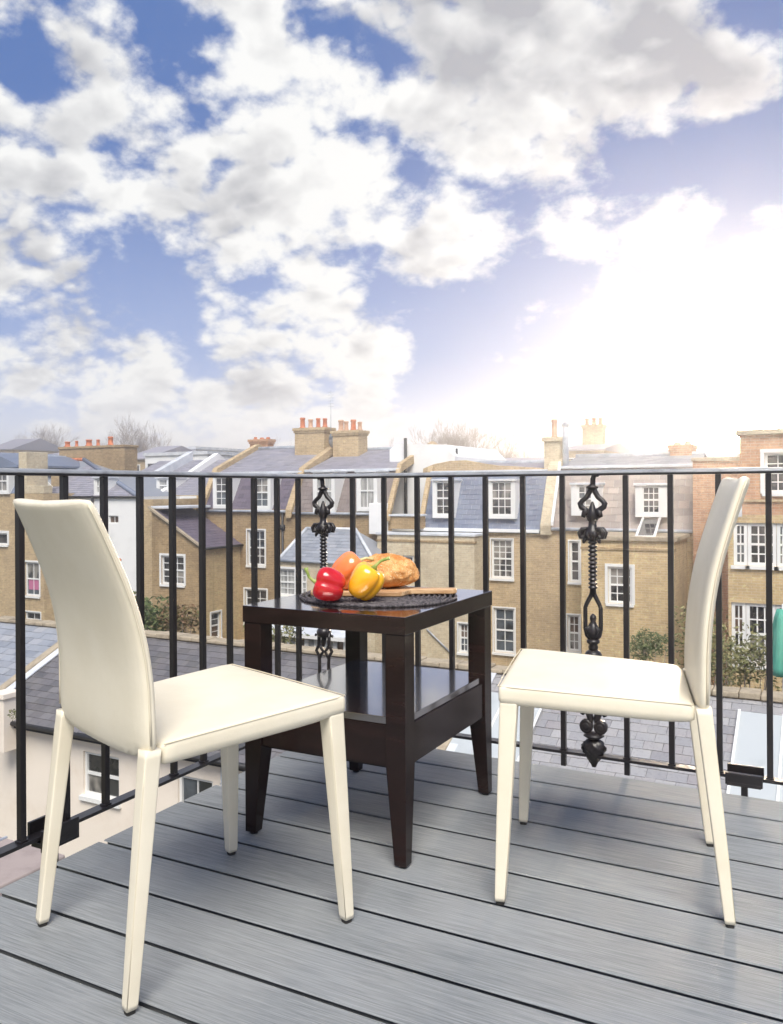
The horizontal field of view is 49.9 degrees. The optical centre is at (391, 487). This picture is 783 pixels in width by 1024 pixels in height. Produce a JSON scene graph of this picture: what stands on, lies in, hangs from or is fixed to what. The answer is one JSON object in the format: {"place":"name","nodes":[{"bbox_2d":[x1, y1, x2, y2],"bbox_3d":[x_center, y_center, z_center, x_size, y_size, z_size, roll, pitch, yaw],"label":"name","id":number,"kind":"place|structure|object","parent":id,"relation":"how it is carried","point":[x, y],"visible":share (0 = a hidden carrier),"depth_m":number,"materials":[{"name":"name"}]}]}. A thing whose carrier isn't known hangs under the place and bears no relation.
{"place":"outdoors","nodes":[
{"label":"outdoors","id":0,"kind":"place"},
{"bbox_2d":[0,438,58,453],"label":"distant house","id":1,"kind":"structure","parent":0,"point":[28,445],"depth_m":106.62,"materials":[{"name":"beige brick"}]},
{"bbox_2d":[137,446,191,470],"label":"distant house","id":2,"kind":"structure","parent":0,"point":[140,461],"depth_m":71.98,"materials":[{"name":"beige brick"}]},
{"bbox_2d":[143,451,238,467],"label":"distant house","id":3,"kind":"structure","parent":0,"point":[151,459],"depth_m":63.08,"materials":[{"name":"white paint"}]},
{"bbox_2d":[196,437,332,638],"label":"terraced house","id":4,"kind":"structure","parent":0,"point":[262,455],"depth_m":36.20,"materials":[{"name":"grey tile"}]},
{"bbox_2d":[215,478,225,505],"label":"window","id":5,"kind":"structure","parent":4,"relation":"in","point":[220,483],"depth_m":36.68,"materials":[{"name":"white paint"}]},
{"bbox_2d":[243,587,267,624],"bbox_3d":[-5.770,5.109,35.876,1.276,1.664,0.200,0,0,28],"label":"window","id":6,"kind":"structure","parent":4,"relation":"in","point":[262,592],"depth_m":35.91,"materials":[{"name":"white paint"}]},
{"bbox_2d":[246,529,265,567],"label":"window","id":7,"kind":"structure","parent":4,"relation":"in","point":[261,533],"depth_m":35.85,"materials":[{"name":"white paint"}]},
{"bbox_2d":[257,478,267,506],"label":"window","id":8,"kind":"structure","parent":4,"relation":"in","point":[262,483],"depth_m":35.63,"materials":[{"name":"white paint"}]},
{"bbox_2d":[272,624,344,649],"bbox_3d":[-2.396,6.722,27.919,3.457,5.385,2.480,0,0,28],"label":"conservatory","id":9,"kind":"object","parent":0,"point":[338,640],"visible":0.1,"depth_m":26.69,"materials":[{"name":"brick"}]},
{"bbox_2d":[306,639,315,646],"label":"window","id":10,"kind":"structure","parent":9,"relation":"in","point":[309,642],"depth_m":26.87,"materials":[{"name":"grey glass"}]},
{"bbox_2d":[325,641,334,648],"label":"window","id":11,"kind":"structure","parent":9,"relation":"in","point":[332,642],"depth_m":26.50,"materials":[{"name":"grey glass"}]},
{"bbox_2d":[335,641,344,649],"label":"window","id":12,"kind":"structure","parent":9,"relation":"in","point":[338,645],"depth_m":26.36,"materials":[{"name":"grey glass"}]},
{"bbox_2d":[0,749,782,1023],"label":"deck","id":13,"kind":"structure","parent":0,"point":[610,911],"depth_m":1.77,"materials":[{"name":"grey wood"}]},
{"bbox_2d":[12,498,353,1016],"bbox_3d":[-0.442,0.461,1.727,0.556,0.883,0.467,0,0,-43],"label":"dining chair","id":14,"kind":"object","parent":13,"relation":"on","point":[112,694],"visible":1,"depth_m":1.61,"materials":[{"name":"beige leather"}]},
{"bbox_2d":[243,586,491,868],"bbox_3d":[-0.044,0.603,2.333,0.475,0.595,0.568,0,0,28],"label":"side table","id":15,"kind":"object","parent":13,"relation":"on","point":[403,714],"visible":0.85,"depth_m":2.16,"materials":[{"name":"brown wood"}]},
{"bbox_2d":[299,590,456,607],"bbox_3d":[-0.037,0.301,2.338,0.447,0.009,0.407,0,0,28],"label":"placemat","id":16,"kind":"object","parent":15,"relation":"on","point":[411,600],"visible":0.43,"depth_m":2.21,"materials":[{"name":"grey wicker"}]},
{"bbox_2d":[304,567,345,601],"bbox_3d":[-0.164,0.251,2.180,0.097,0.093,0.094,0,0,40],"label":"red pepper","id":17,"kind":"object","parent":16,"relation":"on","point":[329,583],"visible":1,"depth_m":2.15,"materials":[{"name":"red food"}]},
{"bbox_2d":[348,556,389,600],"bbox_3d":[-0.055,0.227,2.194,0.088,0.136,0.094,34,4,6],"label":"yellow pepper","id":18,"kind":"object","parent":16,"relation":"on","point":[366,581],"visible":1,"depth_m":2.16,"materials":[{"name":"yellow food"}]},
{"bbox_2d":[311,585,456,596],"bbox_3d":[-0.018,0.289,2.357,0.403,0.014,0.157,0,0,4],"label":"cutting board","id":19,"kind":"object","parent":16,"relation":"on","point":[396,591],"visible":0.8,"depth_m":2.33,"materials":[{"name":"brown wood"}]},
{"bbox_2d":[331,551,373,589],"bbox_3d":[-0.105,0.223,2.332,0.122,0.096,0.094,-43,5,-5],"label":"orange pepper","id":20,"kind":"object","parent":19,"relation":"on","point":[345,563],"visible":0.46,"depth_m":2.29,"materials":[{"name":"orange food"}]},
{"bbox_2d":[363,553,419,587],"bbox_3d":[-0.017,0.234,2.384,0.194,0.097,0.170,0,0,4],"label":"bread loaf","id":21,"kind":"object","parent":19,"relation":"on","point":[398,570],"visible":0.59,"depth_m":2.33,"materials":[{"name":"brown food"}]},
{"bbox_2d":[0,467,782,867],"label":"balcony railing","id":22,"kind":"object","parent":13,"relation":"on","point":[594,749],"visible":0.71,"depth_m":2.60,"materials":[{"name":"black metal"}]},
{"bbox_2d":[495,476,749,928],"bbox_3d":[0.539,0.437,1.965,0.537,0.919,0.467,0,0,15],"label":"dining chair","id":23,"kind":"object","parent":13,"relation":"on","point":[591,684],"visible":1,"depth_m":1.81,"materials":[{"name":"beige leather"}]},
{"bbox_2d":[0,0,782,457],"label":"sky","id":24,"kind":"structure","parent":0,"point":[224,223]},
{"bbox_2d":[505,457,543,460],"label":"distant house","id":25,"kind":"structure","parent":0,"point":[529,458],"depth_m":70.04,"materials":[{"name":"white brick"}]},
{"bbox_2d":[569,418,631,459],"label":"distant house","id":26,"kind":"structure","parent":0,"point":[594,438],"depth_m":53.46,"materials":[{"name":"brick"}]},
{"bbox_2d":[630,449,669,452],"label":"distant house","id":27,"kind":"structure","parent":0,"point":[643,451],"depth_m":56.00,"materials":[{"name":"beige brick"}]},
{"bbox_2d":[706,453,739,456],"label":"distant house","id":28,"kind":"structure","parent":0,"point":[725,455],"depth_m":43.15,"materials":[{"name":"white brick"}]},
{"bbox_2d":[728,428,782,691],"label":"corner house","id":29,"kind":"structure","parent":0,"point":[747,562],"depth_m":22.12,"materials":[{"name":"brick"}]},
{"bbox_2d":[732,602,745,665],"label":"window","id":30,"kind":"structure","parent":29,"relation":"in","point":[738,609],"depth_m":22.36,"materials":[{"name":"white paint"}]},
{"bbox_2d":[731,523,748,568],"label":"window","id":31,"kind":"structure","parent":29,"relation":"in","point":[740,530],"depth_m":22.34,"materials":[{"name":"white paint"}]},
{"bbox_2d":[746,603,775,669],"bbox_3d":[9.695,3.904,22.066,0.830,1.710,0.200,0,0,28],"label":"window","id":32,"kind":"structure","parent":29,"relation":"in","point":[755,613],"depth_m":22.16,"materials":[{"name":"white paint"}]},
{"bbox_2d":[745,523,777,569],"bbox_3d":[9.713,1.540,22.049,0.806,1.216,0.200,0,0,28],"label":"window","id":33,"kind":"structure","parent":29,"relation":"in","point":[756,531],"depth_m":22.13,"materials":[{"name":"white paint"}]},
{"bbox_2d":[760,449,782,495],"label":"window","id":34,"kind":"structure","parent":29,"relation":"in","point":[773,457],"depth_m":21.95,"materials":[{"name":"white paint"}]},
{"bbox_2d":[774,523,782,570],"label":"window","id":35,"kind":"structure","parent":29,"relation":"in","point":[779,525],"depth_m":21.88,"materials":[{"name":"white paint"}]},
{"label":"ground","id":36,"kind":"structure","parent":0,"visible":0},
{"bbox_2d":[0,622,57,685],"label":"mews house","id":37,"kind":"structure","parent":36,"relation":"on","point":[39,640],"depth_m":20.95,"materials":[{"name":"grey"}]},
{"bbox_2d":[0,836,64,895],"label":"yard outbuilding","id":38,"kind":"structure","parent":36,"relation":"on","point":[17,865],"depth_m":9.23,"materials":[{"name":"beige paint"}]},
{"bbox_2d":[0,452,79,620],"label":"terraced house","id":39,"kind":"structure","parent":36,"relation":"on","point":[38,604],"depth_m":38.57,"materials":[{"name":"beige brick"}]},
{"bbox_2d":[0,475,6,490],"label":"window","id":40,"kind":"structure","parent":39,"relation":"in","point":[3,478],"depth_m":38.80,"materials":[{"name":"white paint"}]},
{"bbox_2d":[0,531,8,546],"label":"window","id":41,"kind":"structure","parent":39,"relation":"in","point":[4,535],"depth_m":38.90,"materials":[{"name":"white paint"}]},
{"bbox_2d":[25,560,40,598],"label":"window","id":42,"kind":"structure","parent":39,"relation":"in","point":[33,569],"depth_m":38.03,"materials":[{"name":"white paint"}]},
{"bbox_2d":[25,610,41,619],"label":"window","id":43,"kind":"structure","parent":39,"relation":"in","point":[29,614],"depth_m":38.01,"materials":[{"name":"white paint"}]},
{"bbox_2d":[10,423,79,446],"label":"bare tree","id":44,"kind":"object","parent":36,"relation":"on","point":[50,439],"visible":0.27,"depth_m":121.41,"materials":[{"name":"beige plant"}]},
{"bbox_2d":[48,455,65,486],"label":"terraced house","id":45,"kind":"structure","parent":36,"relation":"on","point":[53,481],"depth_m":40.74,"materials":[{"name":"brown brick"}]},
{"bbox_2d":[52,457,180,595],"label":"white house","id":46,"kind":"structure","parent":36,"relation":"on","point":[122,513],"depth_m":37.75,"materials":[{"name":"white paint"}]},
{"bbox_2d":[96,479,98,492],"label":"window","id":47,"kind":"structure","parent":46,"relation":"in","point":[97,480],"depth_m":38.32,"materials":[{"name":"white paint"}]},
{"bbox_2d":[58,437,138,470],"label":"chimney stack","id":48,"kind":"object","parent":46,"relation":"on","point":[110,455],"visible":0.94,"depth_m":42.76,"materials":[{"name":"brown brick"}]},
{"bbox_2d":[109,516,117,522],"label":"window","id":49,"kind":"structure","parent":46,"relation":"in","point":[112,519],"depth_m":37.79,"materials":[{"name":"white paint"}]},
{"bbox_2d":[81,412,157,451],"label":"bare tree","id":50,"kind":"object","parent":36,"relation":"on","point":[123,441],"visible":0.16,"depth_m":85.13,"materials":[{"name":"beige plant"}]},
{"bbox_2d":[106,419,180,452],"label":"bare tree","id":51,"kind":"object","parent":36,"relation":"on","point":[137,438],"visible":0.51,"depth_m":93.34,"materials":[{"name":"beige plant"}]},
{"bbox_2d":[133,591,181,630],"bbox_3d":[-7.100,6.189,24.090,1.994,6.516,1.800,0,0,28],"label":"garden shrub","id":52,"kind":"object","parent":36,"relation":"on","point":[151,615],"visible":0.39,"depth_m":23.91,"materials":[{"name":"green plant"}]},
{"bbox_2d":[144,498,197,629],"bbox_3d":[-9.736,4.979,37.368,0.634,8.961,3.000,0,0,28],"label":"extension","id":53,"kind":"object","parent":36,"relation":"on","point":[148,546],"visible":0.2,"depth_m":36.07,"materials":[{"name":"beige brick"}]},
{"bbox_2d":[154,602,198,633],"bbox_3d":[-6.123,6.341,24.271,1.430,6.200,1.547,0,0,-21],"label":"garden shrub","id":54,"kind":"object","parent":36,"relation":"on","point":[182,618],"visible":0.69,"depth_m":24.07,"materials":[{"name":"brown plant"}]},
{"bbox_2d":[141,451,228,471],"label":"terraced house","id":55,"kind":"structure","parent":36,"relation":"on","point":[181,462],"depth_m":45.77,"materials":[{"name":"white stone"}]},
{"bbox_2d":[145,453,226,498],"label":"terraced house","id":56,"kind":"structure","parent":36,"relation":"on","point":[186,488],"depth_m":40.49,"materials":[{"name":"brick"}]},
{"bbox_2d":[158,479,166,488],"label":"window","id":57,"kind":"structure","parent":56,"relation":"in","point":[162,483],"depth_m":40.09,"materials":[{"name":"white paint"}]},
{"bbox_2d":[181,496,196,498],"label":"window","id":58,"kind":"structure","parent":56,"relation":"in","point":[182,497],"depth_m":38.84,"materials":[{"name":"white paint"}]},
{"bbox_2d":[148,505,243,639],"bbox_3d":[-8.280,5.110,35.685,3.012,8.681,2.620,0,0,28],"label":"extension","id":59,"kind":"object","parent":36,"relation":"on","point":[187,538],"visible":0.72,"depth_m":35.00,"materials":[{"name":"brown brick"}]},
{"bbox_2d":[159,553,185,587],"bbox_3d":[-9.023,3.414,34.760,1.405,1.369,0.200,0,0,28],"label":"window","id":60,"kind":"structure","parent":59,"relation":"in","point":[181,558],"depth_m":34.80,"materials":[{"name":"white paint"}]},
{"bbox_2d":[210,610,222,637],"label":"window","id":61,"kind":"structure","parent":59,"relation":"in","point":[214,615],"depth_m":34.92,"materials":[{"name":"white paint"}]},
{"bbox_2d":[186,446,245,452],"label":"distant house","id":62,"kind":"structure","parent":36,"relation":"on","point":[195,448],"depth_m":76.80,"materials":[{"name":"white paint"}]},
{"bbox_2d":[0,637,467,857],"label":"mews house","id":63,"kind":"structure","parent":36,"relation":"on","point":[42,688],"depth_m":17.62,"materials":[{"name":"grey paint"}]},
{"bbox_2d":[0,688,15,752],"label":"chimney stack","id":64,"kind":"object","parent":63,"relation":"on","point":[7,717],"visible":0.66,"depth_m":17.72,"materials":[{"name":"beige paint"}]},
{"bbox_2d":[79,751,121,808],"bbox_3d":[-5.847,5.876,16.993,1.120,0.985,0.200,0,0,28],"label":"window","id":65,"kind":"structure","parent":63,"relation":"in","point":[92,760],"depth_m":17.12,"materials":[{"name":"white paint"}]},
{"bbox_2d":[180,776,212,802],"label":"window","id":66,"kind":"structure","parent":63,"relation":"in","point":[189,786],"depth_m":15.99,"materials":[{"name":"white paint"}]},
{"bbox_2d":[243,625,309,643],"bbox_3d":[-3.265,6.465,23.204,2.126,5.919,0.946,0,0,13],"label":"garden shrub","id":67,"kind":"object","parent":36,"relation":"on","point":[291,631],"visible":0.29,"depth_m":22.99,"materials":[{"name":"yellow plant"}]},
{"bbox_2d":[280,527,381,653],"bbox_3d":[-1.924,5.483,32.335,4.360,7.858,2.620,0,0,28],"label":"extension","id":68,"kind":"object","parent":36,"relation":"on","point":[338,543],"visible":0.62,"depth_m":31.95,"materials":[{"name":"grey stone"}]},
{"bbox_2d":[280,566,295,597],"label":"window","id":69,"kind":"structure","parent":68,"relation":"in","point":[287,574],"depth_m":32.14,"materials":[{"name":"white paint"}]},
{"bbox_2d":[301,568,306,592],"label":"window","id":70,"kind":"structure","parent":68,"relation":"in","point":[303,574],"depth_m":31.80,"materials":[{"name":"white paint"}]},
{"bbox_2d":[292,418,436,541],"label":"terraced house","id":71,"kind":"structure","parent":36,"relation":"on","point":[353,453],"depth_m":34.82,"materials":[{"name":"brown tile"}]},
{"bbox_2d":[316,473,331,509],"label":"window","id":72,"kind":"structure","parent":71,"relation":"in","point":[328,482],"depth_m":34.17,"materials":[{"name":"white paint"}]},
{"bbox_2d":[329,434,332,447],"bbox_3d":[-2.611,-2.132,37.576,0.363,0.700,0.460,0,0,-8],"label":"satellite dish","id":73,"kind":"object","parent":71,"relation":"attached to","point":[331,440],"visible":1,"depth_m":37.71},
{"bbox_2d":[359,473,374,507],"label":"window","id":74,"kind":"structure","parent":71,"relation":"in","point":[366,485],"depth_m":33.28,"materials":[{"name":"white paint"}]},
{"bbox_2d":[0,616,782,704],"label":"boundary wall","id":75,"kind":"structure","parent":36,"relation":"on","point":[746,693],"depth_m":17.37,"materials":[{"name":"grey brick"}]},
{"bbox_2d":[375,531,482,660],"bbox_3d":[1.449,5.536,31.433,4.066,7.710,1.070,0,0,28],"label":"extension","id":76,"kind":"object","parent":36,"relation":"on","point":[468,560],"visible":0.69,"depth_m":30.70,"materials":[{"name":"brick"}]},
{"bbox_2d":[389,514,426,528],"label":"chimney","id":77,"kind":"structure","parent":76,"relation":"on","point":[401,521],"depth_m":31.80,"materials":[{"name":"brown brick"}]},
{"bbox_2d":[404,555,413,561],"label":"window","id":78,"kind":"structure","parent":76,"relation":"in","point":[409,557],"depth_m":31.38,"materials":[{"name":"white paint"}]},
{"bbox_2d":[457,622,467,655],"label":"window","id":79,"kind":"structure","parent":76,"relation":"in","point":[462,627],"depth_m":30.38,"materials":[{"name":"white paint"}]},
{"bbox_2d":[369,438,505,533],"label":"white house","id":80,"kind":"structure","parent":36,"relation":"on","point":[426,455],"depth_m":34.55,"materials":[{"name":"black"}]},
{"bbox_2d":[408,415,482,446],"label":"bare tree","id":81,"kind":"object","parent":36,"relation":"on","point":[447,441],"visible":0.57,"depth_m":81.53,"materials":[{"name":"beige plant"}]},
{"bbox_2d":[449,423,516,457],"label":"bare tree","id":82,"kind":"object","parent":36,"relation":"on","point":[481,436],"visible":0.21,"depth_m":84.36,"materials":[{"name":"beige plant"}]},
{"bbox_2d":[420,460,566,665],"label":"terraced house","id":83,"kind":"structure","parent":36,"relation":"on","point":[543,588],"depth_m":30.66,"materials":[{"name":"brown brick"}]},
{"bbox_2d":[435,482,447,514],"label":"window","id":84,"kind":"structure","parent":83,"relation":"in","point":[441,488],"depth_m":31.79,"materials":[{"name":"white paint"}]},
{"bbox_2d":[491,482,511,515],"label":"window","id":85,"kind":"structure","parent":83,"relation":"in","point":[501,492],"depth_m":30.69,"materials":[{"name":"white glass"}]},
{"bbox_2d":[489,538,513,581],"bbox_3d":[4.041,2.619,30.695,0.940,1.562,0.200,0,0,28],"label":"window","id":86,"kind":"structure","parent":83,"relation":"in","point":[502,548],"depth_m":30.75,"materials":[{"name":"white paint"}]},
{"bbox_2d":[492,606,515,656],"bbox_3d":[4.120,5.228,30.662,0.912,1.768,0.200,0,0,28],"label":"window","id":87,"kind":"structure","parent":83,"relation":"in","point":[503,618],"depth_m":30.72,"materials":[{"name":"white paint"}]},
{"bbox_2d":[542,419,568,468],"bbox_3d":[6.183,-1.418,31.272,0.967,2.240,0.840,0,0,28],"label":"party chimney","id":88,"kind":"object","parent":83,"relation":"on","point":[556,447],"visible":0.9,"depth_m":30.98,"materials":[{"name":"brick"}]},
{"bbox_2d":[484,430,541,457],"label":"bare tree","id":89,"kind":"object","parent":36,"relation":"on","point":[517,456],"visible":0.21,"depth_m":89.88,"materials":[{"name":"beige plant"}]},
{"bbox_2d":[436,673,782,801],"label":"mews house","id":90,"kind":"structure","parent":36,"relation":"on","point":[744,732],"depth_m":13.39,"materials":[{"name":"grey tile"}]},
{"bbox_2d":[540,451,706,653],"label":"terraced house","id":91,"kind":"structure","parent":36,"relation":"on","point":[647,496],"depth_m":29.34,"materials":[{"name":"beige tile"}]},
{"bbox_2d":[567,540,580,584],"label":"window","id":92,"kind":"structure","parent":91,"relation":"in","point":[574,563],"depth_m":29.49,"materials":[{"name":"white paint"}]},
{"bbox_2d":[566,613,581,653],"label":"window","id":93,"kind":"structure","parent":91,"relation":"in","point":[573,630],"depth_m":29.51,"materials":[{"name":"white paint"}]},
{"bbox_2d":[577,486,591,511],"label":"window","id":94,"kind":"structure","parent":91,"relation":"in","point":[581,490],"depth_m":29.21,"materials":[{"name":"white paint"}]},
{"bbox_2d":[642,486,659,513],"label":"window","id":95,"kind":"structure","parent":91,"relation":"in","point":[650,494],"depth_m":28.14,"materials":[{"name":"white paint"}]},
{"bbox_2d":[578,532,689,669],"bbox_3d":[7.889,5.431,27.184,3.010,7.842,2.580,0,0,28],"label":"extension","id":96,"kind":"object","parent":36,"relation":"on","point":[648,582],"visible":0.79,"depth_m":26.16,"materials":[{"name":"brick"}]},
{"bbox_2d":[605,563,634,607],"bbox_3d":[7.134,3.044,26.240,0.917,1.323,0.200,0,0,28],"label":"window","id":97,"kind":"structure","parent":96,"relation":"in","point":[613,572],"depth_m":26.32,"materials":[{"name":"white paint"}]},
{"bbox_2d":[635,517,660,536],"bbox_3d":[8.258,1.278,27.035,0.639,0.602,2.275,0,0,22],"label":"rooflight","id":98,"kind":"object","parent":96,"relation":"on","point":[648,527],"visible":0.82,"depth_m":27.01,"materials":[{"name":"white glass"}]},
{"bbox_2d":[630,628,679,662],"bbox_3d":[6.090,6.316,19.590,1.347,6.099,1.409,0,0,28],"label":"garden shrub","id":99,"kind":"object","parent":36,"relation":"on","point":[648,647],"visible":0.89,"depth_m":19.38,"materials":[{"name":"green plant"}]},
{"bbox_2d":[667,441,739,685],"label":"terraced house","id":100,"kind":"structure","parent":36,"relation":"on","point":[703,491],"depth_m":27.01,"materials":[{"name":"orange brick"}]},
{"bbox_2d":[667,604,746,686],"bbox_3d":[6.656,5.851,17.956,1.500,7.023,2.005,0,0,60],"label":"garden tree","id":101,"kind":"object","parent":36,"relation":"on","point":[714,629],"visible":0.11,"depth_m":17.80,"materials":[{"name":"green plant"}]},
{"bbox_2d":[711,622,781,690],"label":"garden tree","id":102,"kind":"object","parent":36,"relation":"on","point":[742,667],"visible":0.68,"depth_m":16.51,"materials":[{"name":"green plant"}]},
{"bbox_2d":[773,604,782,691],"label":"garden parasol","id":103,"kind":"object","parent":36,"relation":"on","point":[778,644],"visible":0.71,"depth_m":15.30,"materials":[{"name":"green fabric"}]}
]}

